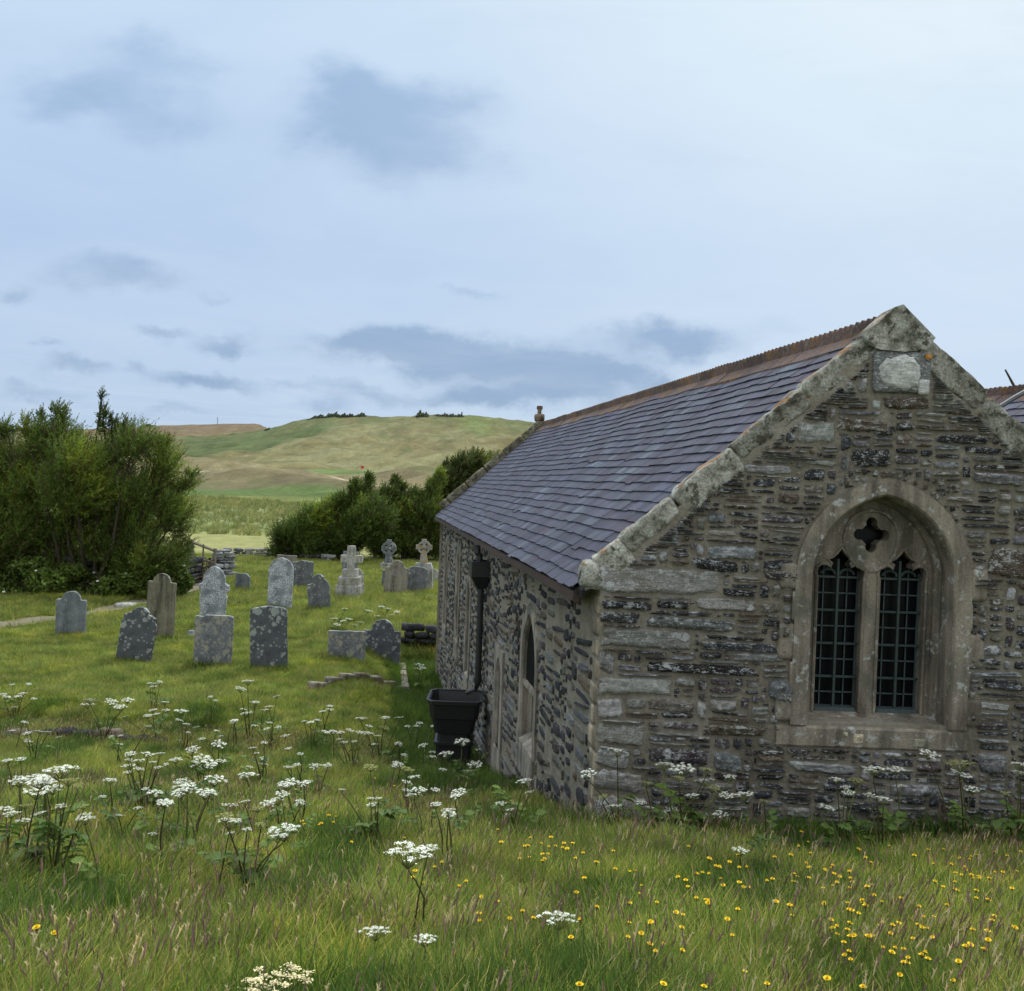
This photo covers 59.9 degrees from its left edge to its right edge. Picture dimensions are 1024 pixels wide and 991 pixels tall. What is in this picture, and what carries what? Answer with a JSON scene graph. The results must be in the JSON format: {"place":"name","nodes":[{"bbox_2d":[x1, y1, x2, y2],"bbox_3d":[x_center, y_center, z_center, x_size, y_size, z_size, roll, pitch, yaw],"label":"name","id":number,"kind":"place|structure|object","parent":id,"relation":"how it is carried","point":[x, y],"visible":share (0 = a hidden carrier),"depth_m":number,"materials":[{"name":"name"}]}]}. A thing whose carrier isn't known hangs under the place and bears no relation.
{"place":"outdoors","nodes":[
{"label":"outdoors","id":0,"kind":"place"},
{"bbox_2d":[0,581,202,627],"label":"path","id":1,"kind":"structure","parent":0,"point":[23,620],"depth_m":25.55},
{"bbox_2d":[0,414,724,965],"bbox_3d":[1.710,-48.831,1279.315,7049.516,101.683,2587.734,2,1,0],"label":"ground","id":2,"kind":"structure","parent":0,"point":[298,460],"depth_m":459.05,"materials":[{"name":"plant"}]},
{"bbox_2d":[0,806,25,861],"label":"hogweed","id":3,"kind":"object","parent":2,"relation":"on","point":[14,826],"visible":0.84,"depth_m":4.90,"materials":[{"name":"green plant"}]},
{"bbox_2d":[0,757,31,791],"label":"hogweed","id":4,"kind":"object","parent":2,"relation":"on","point":[5,771],"visible":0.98,"depth_m":8.23,"materials":[{"name":"green plant"}]},
{"bbox_2d":[0,683,36,718],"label":"hogweed","id":5,"kind":"object","parent":2,"relation":"on","point":[14,700],"visible":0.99,"depth_m":14.66,"materials":[{"name":"green plant"}]},
{"bbox_2d":[7,775,47,826],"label":"hogweed","id":6,"kind":"object","parent":2,"relation":"on","point":[20,799],"visible":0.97,"depth_m":6.17,"materials":[{"name":"white plant"}]},
{"bbox_2d":[9,721,50,753],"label":"hogweed","id":7,"kind":"object","parent":2,"relation":"on","point":[32,744],"visible":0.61,"depth_m":12.39,"materials":[{"name":"green plant"}]},
{"bbox_2d":[0,774,88,877],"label":"hogweed","id":8,"kind":"object","parent":2,"relation":"on","point":[34,837],"visible":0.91,"depth_m":4.75,"materials":[{"name":"green plant"}]},
{"bbox_2d":[34,776,62,826],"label":"hogweed","id":9,"kind":"object","parent":2,"relation":"on","point":[45,814],"visible":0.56,"depth_m":5.89,"materials":[{"name":"white plant"}]},
{"bbox_2d":[11,764,90,877],"bbox_3d":[-2.396,1.770,4.728,0.361,0.725,0.526,2,1,0],"label":"hogweed","id":10,"kind":"object","parent":2,"relation":"on","point":[40,829],"visible":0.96,"depth_m":4.67,"materials":[{"name":"green plant"}]},
{"bbox_2d":[55,591,86,633],"bbox_3d":[-11.448,3.229,23.055,0.752,1.513,0.090,4,3,-6],"label":"headstone","id":11,"kind":"object","parent":2,"relation":"on","point":[71,609],"visible":0.71,"depth_m":23.00,"materials":[{"name":"grey stone"}]},
{"bbox_2d":[4,727,167,742],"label":"kerb wall","id":12,"kind":"structure","parent":2,"relation":"on","point":[97,731],"depth_m":13.54,"materials":[{"name":"stone"}]},
{"bbox_2d":[70,816,125,882],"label":"hogweed","id":13,"kind":"object","parent":2,"relation":"on","point":[83,865],"visible":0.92,"depth_m":4.49,"materials":[{"name":"green plant"}]},
{"bbox_2d":[0,555,195,597],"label":"undergrowth","id":14,"kind":"object","parent":2,"relation":"on","point":[121,580],"visible":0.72,"depth_m":29.94,"materials":[{"name":"green plant"}]},
{"bbox_2d":[0,387,207,595],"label":"tamarisk","id":15,"kind":"object","parent":2,"relation":"on","point":[47,467],"visible":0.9,"depth_m":30.21,"materials":[{"name":"green plant"}]},
{"bbox_2d":[4,554,205,591],"bbox_3d":[-15.457,2.632,31.978,9.382,1.815,3.688,1,1,-33],"label":"stone hedge","id":16,"kind":"object","parent":2,"relation":"on","point":[196,572],"visible":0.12,"depth_m":34.68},
{"bbox_2d":[81,697,132,740],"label":"hogweed","id":17,"kind":"object","parent":2,"relation":"on","point":[96,718],"visible":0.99,"depth_m":13.48,"materials":[{"name":"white plant"}]},
{"bbox_2d":[92,778,122,822],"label":"hogweed","id":18,"kind":"object","parent":2,"relation":"on","point":[100,800],"visible":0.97,"depth_m":6.13,"materials":[{"name":"green plant"}]},
{"bbox_2d":[100,795,142,833],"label":"hogweed","id":19,"kind":"object","parent":2,"relation":"on","point":[108,814],"visible":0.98,"depth_m":5.96,"materials":[{"name":"green plant"}]},
{"bbox_2d":[108,725,151,762],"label":"hogweed","id":20,"kind":"object","parent":2,"relation":"on","point":[112,738],"visible":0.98,"depth_m":11.78,"materials":[{"name":"green plant"}]},
{"bbox_2d":[116,607,156,661],"bbox_3d":[-8.494,3.323,20.078,0.786,1.647,0.090,9,2,-3],"label":"headstone","id":21,"kind":"object","parent":2,"relation":"on","point":[137,632],"visible":0.77,"depth_m":20.03,"materials":[{"name":"stone"}]},
{"bbox_2d":[120,701,169,736],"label":"hogweed","id":22,"kind":"object","parent":2,"relation":"on","point":[156,721],"visible":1,"depth_m":13.57,"materials":[{"name":"green plant"}]},
{"bbox_2d":[116,751,176,812],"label":"hogweed","id":23,"kind":"object","parent":2,"relation":"on","point":[142,791],"visible":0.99,"depth_m":6.89,"materials":[{"name":"green plant"}]},
{"bbox_2d":[134,806,169,843],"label":"hogweed","id":24,"kind":"object","parent":2,"relation":"on","point":[139,824],"visible":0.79,"depth_m":5.58,"materials":[{"name":"green plant"}]},
{"bbox_2d":[145,680,170,711],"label":"hogweed","id":25,"kind":"object","parent":2,"relation":"on","point":[155,699],"visible":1,"depth_m":15.19,"materials":[{"name":"green plant"}]},
{"bbox_2d":[146,573,176,636],"bbox_3d":[-9.016,3.001,22.793,0.763,2.029,0.090,4,2,6],"label":"headstone","id":26,"kind":"object","parent":2,"relation":"on","point":[161,598],"visible":0.6,"depth_m":22.73,"materials":[{"name":"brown stone"}]},
{"bbox_2d":[145,798,196,860],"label":"hogweed","id":27,"kind":"object","parent":2,"relation":"on","point":[191,840],"visible":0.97,"depth_m":5.15,"materials":[{"name":"green plant"}]},
{"bbox_2d":[147,784,195,836],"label":"hogweed","id":28,"kind":"object","parent":2,"relation":"on","point":[153,797],"visible":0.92,"depth_m":5.96,"materials":[{"name":"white plant"}]},
{"bbox_2d":[160,782,196,838],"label":"hogweed","id":29,"kind":"object","parent":2,"relation":"on","point":[178,825],"visible":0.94,"depth_m":5.83,"materials":[{"name":"white plant"}]},
{"bbox_2d":[172,709,202,755],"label":"hogweed","id":30,"kind":"object","parent":2,"relation":"on","point":[180,715],"visible":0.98,"depth_m":12.98,"materials":[{"name":"green plant"}]},
{"bbox_2d":[167,777,215,817],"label":"hogweed","id":31,"kind":"object","parent":2,"relation":"on","point":[202,782],"visible":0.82,"depth_m":6.87,"materials":[{"name":"white plant"}]},
{"bbox_2d":[165,753,226,786],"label":"hogweed","id":32,"kind":"object","parent":2,"relation":"on","point":[203,766],"visible":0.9,"depth_m":8.86,"materials":[{"name":"white plant"}]},
{"bbox_2d":[171,787,226,840],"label":"hogweed","id":33,"kind":"object","parent":2,"relation":"on","point":[217,810],"visible":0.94,"depth_m":5.75,"materials":[{"name":"white plant"}]},
{"bbox_2d":[187,541,216,580],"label":"wooden gate","id":34,"kind":"structure","parent":2,"relation":"on","point":[211,562],"depth_m":35.27,"materials":[{"name":"grey wood"}]},
{"bbox_2d":[178,774,226,806],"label":"hogweed","id":35,"kind":"object","parent":2,"relation":"on","point":[210,788],"visible":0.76,"depth_m":7.16,"materials":[{"name":"white plant"}]},
{"bbox_2d":[193,614,233,665],"bbox_3d":[-6.782,3.462,20.158,0.877,1.516,0.090,3,2,0],"label":"headstone","id":36,"kind":"object","parent":2,"relation":"on","point":[213,636],"visible":0.66,"depth_m":20.11,"materials":[{"name":"stone"}]},
{"bbox_2d":[199,566,229,615],"bbox_3d":[-8.350,3.027,24.843,0.853,2.119,0.090,4,2,0],"label":"headstone","id":37,"kind":"object","parent":2,"relation":"on","point":[214,587],"visible":0.65,"depth_m":24.79,"materials":[{"name":"stone"}]},
{"bbox_2d":[199,735,232,766],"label":"hogweed","id":38,"kind":"object","parent":2,"relation":"on","point":[229,758],"visible":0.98,"depth_m":11.64,"materials":[{"name":"green plant"}]},
{"bbox_2d":[195,818,241,886],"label":"hogweed","id":39,"kind":"object","parent":2,"relation":"on","point":[208,858],"visible":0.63,"depth_m":4.65,"materials":[{"name":"green plant"}]},
{"bbox_2d":[208,549,236,577],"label":"gate pier","id":40,"kind":"structure","parent":2,"relation":"on","point":[226,564],"depth_m":36.69,"materials":[{"name":"stone"}]},
{"bbox_2d":[235,573,250,588],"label":"headstone","id":41,"kind":"object","parent":2,"relation":"on","point":[243,579],"visible":0.59,"depth_m":33.11,"materials":[{"name":"grey stone"}]},
{"bbox_2d":[235,680,260,739],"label":"hogweed","id":42,"kind":"object","parent":2,"relation":"on","point":[252,723],"visible":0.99,"depth_m":14.10,"materials":[{"name":"green plant"}]},
{"bbox_2d":[222,800,280,838],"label":"hogweed","id":43,"kind":"object","parent":2,"relation":"on","point":[243,815],"visible":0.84,"depth_m":6.37,"materials":[{"name":"green plant"}]},
{"bbox_2d":[209,812,300,894],"bbox_3d":[-1.347,1.911,4.668,0.545,0.587,0.497,2,1,16],"label":"hogweed","id":44,"kind":"object","parent":2,"relation":"on","point":[216,856],"visible":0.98,"depth_m":4.62,"materials":[{"name":"green plant"}]},
{"bbox_2d":[239,741,271,784],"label":"hogweed","id":45,"kind":"object","parent":2,"relation":"on","point":[261,760],"visible":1,"depth_m":10.54,"materials":[{"name":"green plant"}]},
{"bbox_2d":[250,606,287,668],"bbox_3d":[-5.413,3.339,19.773,0.826,1.777,0.090,0,3,-3],"label":"headstone","id":46,"kind":"object","parent":2,"relation":"on","point":[268,634],"visible":0.7,"depth_m":19.72,"materials":[{"name":"stone"}]},
{"bbox_2d":[251,695,287,745],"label":"hogweed","id":47,"kind":"object","parent":2,"relation":"on","point":[270,735],"visible":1,"depth_m":13.68,"materials":[{"name":"green plant"}]},
{"bbox_2d":[242,961,314,990],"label":"hogweed","id":48,"kind":"object","parent":2,"relation":"on","point":[290,965],"visible":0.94,"depth_m":3.00,"materials":[{"name":"plant"}]},
{"bbox_2d":[223,547,335,559],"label":"field wall","id":49,"kind":"structure","parent":2,"relation":"on","point":[262,550],"depth_m":45.56,"materials":[{"name":"stone"}]},
{"bbox_2d":[267,557,293,608],"bbox_3d":[-7.474,3.020,28.653,0.801,2.048,0.090,3,1,0],"label":"headstone","id":50,"kind":"object","parent":2,"relation":"on","point":[280,579],"visible":0.69,"depth_m":28.61,"materials":[{"name":"stone"}]},
{"bbox_2d":[260,795,304,829],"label":"hogweed","id":51,"kind":"object","parent":2,"relation":"on","point":[289,813],"visible":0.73,"depth_m":6.53,"materials":[{"name":"green plant"}]},
{"bbox_2d":[274,790,313,844],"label":"hogweed","id":52,"kind":"object","parent":2,"relation":"on","point":[279,825],"visible":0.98,"depth_m":5.95,"materials":[{"name":"green plant"}]},
{"bbox_2d":[278,780,311,821],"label":"hogweed","id":53,"kind":"object","parent":2,"relation":"on","point":[302,792],"visible":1,"depth_m":6.77,"materials":[{"name":"green plant"}]},
{"bbox_2d":[290,800,316,849],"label":"hogweed","id":54,"kind":"object","parent":2,"relation":"on","point":[306,841],"visible":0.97,"depth_m":5.65,"materials":[{"name":"green plant"}]},
{"bbox_2d":[281,710,325,747],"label":"hogweed","id":55,"kind":"object","parent":2,"relation":"on","point":[316,731],"visible":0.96,"depth_m":13.45,"materials":[{"name":"green plant"}]},
{"bbox_2d":[293,560,313,586],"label":"headstone","id":56,"kind":"object","parent":2,"relation":"on","point":[303,572],"visible":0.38,"depth_m":34.36,"materials":[{"name":"stone"}]},
{"bbox_2d":[307,574,330,608],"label":"headstone","id":57,"kind":"object","parent":2,"relation":"on","point":[318,590],"visible":0.66,"depth_m":28.91,"materials":[{"name":"stone"}]},
{"bbox_2d":[309,763,331,794],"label":"hogweed","id":58,"kind":"object","parent":2,"relation":"on","point":[317,775],"visible":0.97,"depth_m":9.33,"materials":[{"name":"green plant"}]},
{"bbox_2d":[264,470,402,559],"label":"tamarisk","id":59,"kind":"object","parent":2,"relation":"on","point":[359,515],"visible":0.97,"depth_m":45.24,"materials":[{"name":"green plant"}]},
{"bbox_2d":[307,411,362,419],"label":"hill shrub","id":60,"kind":"object","parent":2,"relation":"on","point":[335,414],"visible":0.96,"depth_m":687.32,"materials":[{"name":"green plant"}]},
{"bbox_2d":[328,630,365,661],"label":"headstone","id":61,"kind":"object","parent":2,"relation":"on","point":[347,643],"visible":0.63,"depth_m":21.20,"materials":[{"name":"stone"}]},
{"bbox_2d":[323,729,373,767],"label":"hogweed","id":62,"kind":"object","parent":2,"relation":"on","point":[356,758],"visible":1,"depth_m":11.93,"materials":[{"name":"green plant"}]},
{"bbox_2d":[335,546,363,596],"bbox_3d":[-5.948,2.816,32.657,0.934,1.954,0.938,2,1,0],"label":"stepped cross","id":63,"kind":"object","parent":2,"relation":"on","point":[350,580],"visible":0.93,"depth_m":32.39,"materials":[{"name":"stone"}]},
{"bbox_2d":[330,608,372,630],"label":"hogweed","id":64,"kind":"object","parent":2,"relation":"on","point":[367,611],"visible":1,"depth_m":24.40,"materials":[{"name":"green plant"}]},
{"bbox_2d":[308,663,409,690],"bbox_3d":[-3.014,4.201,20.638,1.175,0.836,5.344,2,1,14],"label":"kerbed grave","id":65,"kind":"object","parent":2,"relation":"on","point":[327,680],"visible":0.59,"depth_m":19.22,"materials":[{"name":"stone"}]},
{"bbox_2d":[339,764,406,838],"bbox_3d":[-0.981,2.223,6.166,0.380,0.518,0.640,1,1,-35],"label":"hogweed","id":66,"kind":"object","parent":2,"relation":"on","point":[387,813],"visible":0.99,"depth_m":6.11,"materials":[{"name":"green plant"}]},
{"bbox_2d":[358,925,389,959],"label":"hogweed","id":67,"kind":"object","parent":2,"relation":"on","point":[375,936],"visible":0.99,"depth_m":3.44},
{"bbox_2d":[365,619,400,664],"bbox_3d":[-3.353,3.899,22.903,0.949,1.419,0.090,3,1,0],"label":"headstone","id":68,"kind":"object","parent":2,"relation":"on","point":[383,636],"visible":0.57,"depth_m":22.86,"materials":[{"name":"stone"}]},
{"bbox_2d":[380,540,395,568],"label":"wheel cross","id":69,"kind":"object","parent":2,"relation":"on","point":[388,560],"visible":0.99,"depth_m":42.03,"materials":[{"name":"stone"}]},
{"bbox_2d":[355,716,422,762],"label":"hogweed","id":70,"kind":"object","parent":2,"relation":"on","point":[378,748],"visible":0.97,"depth_m":12.84,"materials":[{"name":"green plant"}]},
{"bbox_2d":[384,560,408,592],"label":"headstone","id":71,"kind":"object","parent":2,"relation":"on","point":[396,575],"visible":0.71,"depth_m":33.48,"materials":[{"name":"stone"}]},
{"bbox_2d":[378,766,428,816],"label":"hogweed","id":72,"kind":"object","parent":2,"relation":"on","point":[409,788],"visible":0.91,"depth_m":8.00,"materials":[{"name":"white plant"}]},
{"bbox_2d":[364,464,448,560],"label":"tamarisk","id":73,"kind":"object","parent":2,"relation":"on","point":[420,509],"visible":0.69,"depth_m":47.51,"materials":[{"name":"green plant"}]},
{"bbox_2d":[383,840,436,936],"bbox_3d":[-0.426,1.766,3.827,0.204,0.558,0.344,2,1,14],"label":"hogweed","id":74,"kind":"object","parent":2,"relation":"on","point":[406,865],"visible":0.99,"depth_m":3.81,"materials":[{"name":"plant"}]},
{"bbox_2d":[407,566,427,590],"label":"headstone","id":75,"kind":"object","parent":2,"relation":"on","point":[417,578],"visible":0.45,"depth_m":34.11,"materials":[{"name":"stone"}]},
{"bbox_2d":[401,623,436,645],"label":"bank wall","id":76,"kind":"structure","parent":2,"relation":"on","point":[410,634],"depth_m":24.26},
{"bbox_2d":[415,539,432,588],"bbox_3d":[-3.470,2.810,34.802,0.795,2.189,0.556,2,1,0],"label":"wheel cross","id":77,"kind":"object","parent":2,"relation":"on","point":[423,563],"visible":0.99,"depth_m":34.69,"materials":[{"name":"grey stone"}]},
{"bbox_2d":[400,786,448,833],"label":"hogweed","id":78,"kind":"object","parent":2,"relation":"on","point":[415,819],"visible":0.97,"depth_m":6.35,"materials":[{"name":"green plant"}]},
{"bbox_2d":[431,802,442,857],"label":"hogweed","id":79,"kind":"object","parent":2,"relation":"on","point":[435,811],"visible":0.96,"depth_m":5.54,"materials":[{"name":"green plant"}]},
{"bbox_2d":[426,688,483,767],"bbox_3d":[-0.885,3.700,13.670,0.850,1.256,0.800,2,1,0],"label":"water tank","id":80,"kind":"object","parent":2,"relation":"on","point":[454,714],"visible":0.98,"depth_m":13.40,"materials":[{"name":"black paint"}]},
{"bbox_2d":[442,808,475,878],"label":"hogweed","id":81,"kind":"object","parent":2,"relation":"on","point":[465,819],"visible":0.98,"depth_m":5.12,"materials":[{"name":"green plant"}]},
{"bbox_2d":[438,738,481,780],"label":"hogweed","id":82,"kind":"object","parent":2,"relation":"on","point":[460,767],"visible":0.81,"depth_m":11.01,"materials":[{"name":"green plant"}]},
{"bbox_2d":[450,788,481,834],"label":"hogweed","id":83,"kind":"object","parent":2,"relation":"on","point":[459,815],"visible":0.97,"depth_m":6.25,"materials":[{"name":"white plant"}]},
{"bbox_2d":[436,446,503,499],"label":"tamarisk","id":84,"kind":"object","parent":2,"relation":"on","point":[463,467],"visible":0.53,"depth_m":49.21,"materials":[{"name":"green plant"}]},
{"bbox_2d":[0,491,1023,990],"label":"grass","id":85,"kind":"structure","parent":2,"relation":"on","point":[170,921],"depth_m":5.08,"materials":[{"name":"plant"}]},
{"bbox_2d":[490,778,546,829],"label":"hogweed","id":86,"kind":"object","parent":2,"relation":"on","point":[500,792],"visible":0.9,"depth_m":6.96,"materials":[{"name":"green plant"}]},
{"bbox_2d":[536,911,577,938],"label":"hogweed","id":87,"kind":"object","parent":2,"relation":"on","point":[558,924],"visible":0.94,"depth_m":3.84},
{"bbox_2d":[581,748,635,829],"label":"hogweed","id":88,"kind":"object","parent":2,"relation":"on","point":[619,799],"visible":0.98,"depth_m":6.74,"materials":[{"name":"green plant"}]},
{"bbox_2d":[631,781,687,827],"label":"hogweed","id":89,"kind":"object","parent":2,"relation":"on","point":[643,811],"visible":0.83,"depth_m":7.08,"materials":[{"name":"green plant"}]},
{"bbox_2d":[653,762,753,834],"bbox_3d":[1.489,2.478,7.092,0.772,0.738,0.605,2,1,0],"label":"hogweed","id":90,"kind":"object","parent":2,"relation":"on","point":[692,815],"visible":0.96,"depth_m":7.05,"materials":[{"name":"green plant"}]},
{"bbox_2d":[435,304,1023,837],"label":"church","id":91,"kind":"structure","parent":2,"relation":"on","point":[789,578],"depth_m":7.52,"materials":[{"name":"stone"}]},
{"bbox_2d":[442,537,448,644],"bbox_3d":[-1.464,2.227,21.067,0.270,2.491,0.892,2,1,-10],"label":"lancet window","id":92,"kind":"structure","parent":91,"relation":"in","point":[445,582],"depth_m":21.30,"materials":[{"name":"stone"}]},
{"bbox_2d":[453,541,460,659],"bbox_3d":[-1.015,2.154,18.407,0.270,2.413,0.771,2,1,-10],"label":"lancet window","id":93,"kind":"structure","parent":91,"relation":"in","point":[458,555],"depth_m":18.62,"materials":[{"name":"stone"}]},
{"bbox_2d":[463,573,471,689],"bbox_3d":[-0.710,2.564,16.511,0.270,2.257,0.730,2,1,-10],"label":"lancet window","id":94,"kind":"structure","parent":91,"relation":"in","point":[466,660],"depth_m":16.70,"materials":[{"name":"stone"}]},
{"bbox_2d":[490,643,504,774],"bbox_3d":[-0.093,3.168,12.710,0.270,1.982,0.791,2,1,-10],"label":"doorway","id":95,"kind":"structure","parent":91,"relation":"in","point":[499,655],"depth_m":12.84,"materials":[{"name":"stone"}]},
{"bbox_2d":[517,603,538,789],"bbox_3d":[0.314,2.307,10.514,0.290,2.080,1.095,2,1,-10],"label":"lancet window","id":96,"kind":"structure","parent":91,"relation":"in","point":[529,652],"depth_m":10.69,"materials":[{"name":"stone"}]},
{"bbox_2d":[774,478,987,751],"bbox_3d":[3.123,1.001,7.725,1.751,2.302,0.496,2,1,0],"label":"gable window","id":97,"kind":"structure","parent":91,"relation":"in","point":[883,595],"depth_m":7.78,"materials":[{"name":"stone"}]},
{"bbox_2d":[723,833,768,873],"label":"hogweed","id":98,"kind":"object","parent":2,"relation":"on","point":[759,839],"visible":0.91,"depth_m":5.38,"materials":[{"name":"green plant"}]},
{"bbox_2d":[759,799,780,849],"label":"hogweed","id":99,"kind":"object","parent":2,"relation":"on","point":[771,816],"visible":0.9,"depth_m":6.42,"materials":[{"name":"green plant"}]},
{"bbox_2d":[818,777,865,847],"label":"hogweed","id":100,"kind":"object","parent":2,"relation":"on","point":[845,824],"visible":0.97,"depth_m":6.99,"materials":[{"name":"green plant"}]},
{"bbox_2d":[855,765,907,851],"bbox_3d":[2.738,2.457,6.741,0.386,0.774,0.631,3,1,37],"label":"hogweed","id":101,"kind":"object","parent":2,"relation":"on","point":[891,826],"visible":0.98,"depth_m":6.82,"materials":[{"name":"green plant"}]},
{"bbox_2d":[879,765,927,841],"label":"hogweed","id":102,"kind":"object","parent":2,"relation":"on","point":[888,814],"visible":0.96,"depth_m":7.12,"materials":[{"name":"green plant"}]},
{"bbox_2d":[919,749,991,841],"bbox_3d":[3.592,2.466,7.087,0.678,0.844,0.445,2,1,-28],"label":"hogweed","id":103,"kind":"object","parent":2,"relation":"on","point":[955,813],"visible":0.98,"depth_m":7.08,"materials":[{"name":"green plant"}]},
{"bbox_2d":[992,762,1023,844],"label":"hogweed","id":104,"kind":"object","parent":2,"relation":"on","point":[1010,823],"visible":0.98,"depth_m":6.87,"materials":[{"name":"green plant"}]},
{"bbox_2d":[0,0,1023,428],"label":"sky","id":105,"kind":"structure","parent":0,"point":[266,213],"materials":[{"name":"blue"}]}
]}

